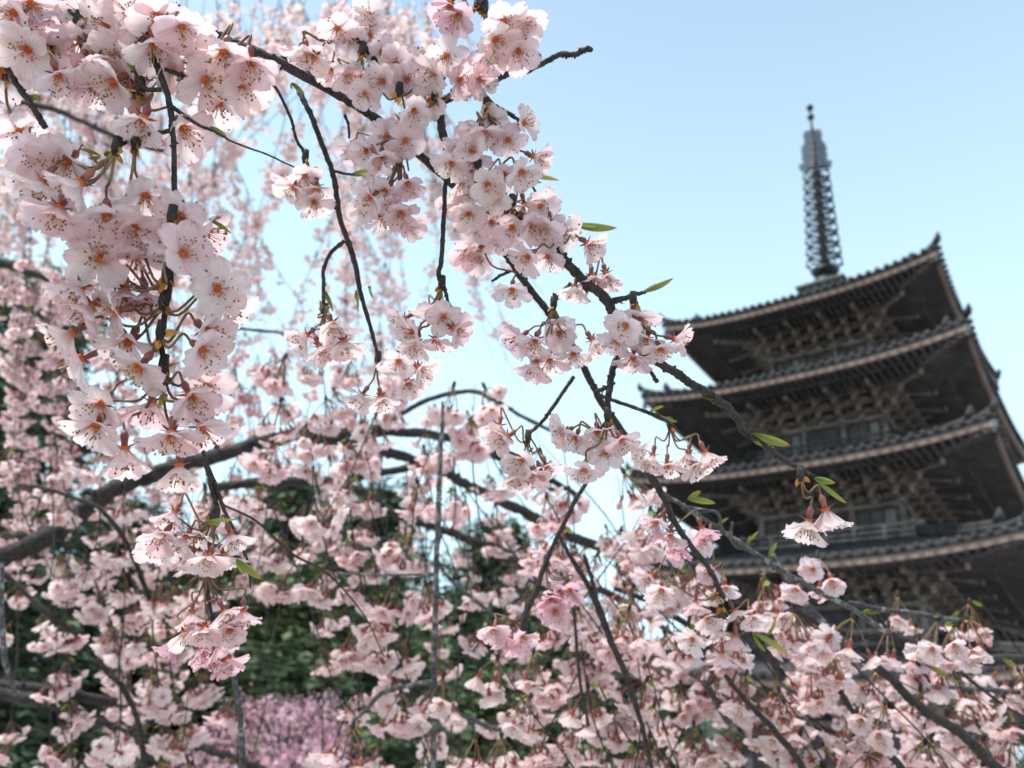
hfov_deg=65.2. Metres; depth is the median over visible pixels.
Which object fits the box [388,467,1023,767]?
cherry bough
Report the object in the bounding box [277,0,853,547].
cherry branch
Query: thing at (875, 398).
pagoda
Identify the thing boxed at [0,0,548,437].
weeping cherry tree
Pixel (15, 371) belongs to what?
weeping cherry tree
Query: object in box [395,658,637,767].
evergreen tree
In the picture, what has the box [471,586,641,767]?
evergreen tree
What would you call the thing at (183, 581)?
evergreen tree
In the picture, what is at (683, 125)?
sky
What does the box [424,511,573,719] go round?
evergreen tree
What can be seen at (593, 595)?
cherry twig
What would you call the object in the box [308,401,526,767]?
cherry shoot
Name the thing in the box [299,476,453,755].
evergreen tree
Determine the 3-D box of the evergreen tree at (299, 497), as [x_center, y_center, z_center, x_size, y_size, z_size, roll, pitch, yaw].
[-6.847,6.561,21.060,8.135,9.807,7.035,-6,-31,24]
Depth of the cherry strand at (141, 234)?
0.38 m
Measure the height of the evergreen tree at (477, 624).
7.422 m
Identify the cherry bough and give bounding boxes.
[62,0,770,668]
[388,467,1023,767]
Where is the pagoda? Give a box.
[607,104,1023,767]
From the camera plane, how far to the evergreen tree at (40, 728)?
11.99 m
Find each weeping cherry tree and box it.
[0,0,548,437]
[0,99,341,677]
[0,350,1004,767]
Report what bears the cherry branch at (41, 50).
attached to the cherry strand at (141, 234)
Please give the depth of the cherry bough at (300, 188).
0.57 m
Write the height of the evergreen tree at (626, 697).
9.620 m
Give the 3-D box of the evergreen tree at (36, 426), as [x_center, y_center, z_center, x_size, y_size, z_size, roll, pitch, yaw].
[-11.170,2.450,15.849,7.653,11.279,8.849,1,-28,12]
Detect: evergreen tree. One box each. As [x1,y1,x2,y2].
[0,260,120,756]
[0,476,140,767]
[0,480,193,764]
[1,524,340,767]
[63,541,489,767]
[134,576,368,765]
[142,456,344,764]
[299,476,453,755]
[340,587,530,766]
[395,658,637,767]
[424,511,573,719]
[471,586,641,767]
[571,649,669,767]
[631,709,725,767]
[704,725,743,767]
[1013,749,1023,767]
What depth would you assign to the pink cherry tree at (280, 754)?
10.04 m
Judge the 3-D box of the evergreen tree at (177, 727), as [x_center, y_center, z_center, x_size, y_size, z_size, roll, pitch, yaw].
[-6.145,7.536,18.697,7.821,6.037,7.919,27,-34,-34]
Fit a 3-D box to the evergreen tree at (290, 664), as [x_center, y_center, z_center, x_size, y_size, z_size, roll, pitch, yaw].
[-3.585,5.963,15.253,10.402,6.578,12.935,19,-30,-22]
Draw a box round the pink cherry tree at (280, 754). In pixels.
[154,683,376,767]
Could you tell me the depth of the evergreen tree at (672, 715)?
55.09 m
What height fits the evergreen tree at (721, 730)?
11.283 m
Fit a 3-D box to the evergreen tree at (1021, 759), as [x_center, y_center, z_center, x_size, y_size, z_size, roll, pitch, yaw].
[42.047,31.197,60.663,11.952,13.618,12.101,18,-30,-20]
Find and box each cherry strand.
[0,0,294,493]
[132,450,383,767]
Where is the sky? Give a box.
[0,0,1023,762]
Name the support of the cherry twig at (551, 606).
attached to the cherry bough at (300, 188)
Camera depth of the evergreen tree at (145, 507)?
17.85 m
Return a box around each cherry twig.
[426,0,548,78]
[476,484,586,657]
[559,535,653,767]
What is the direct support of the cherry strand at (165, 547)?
hanging from the weeping cherry tree at (154, 694)
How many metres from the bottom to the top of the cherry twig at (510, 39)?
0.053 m
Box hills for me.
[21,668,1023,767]
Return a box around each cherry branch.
[0,0,130,199]
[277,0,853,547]

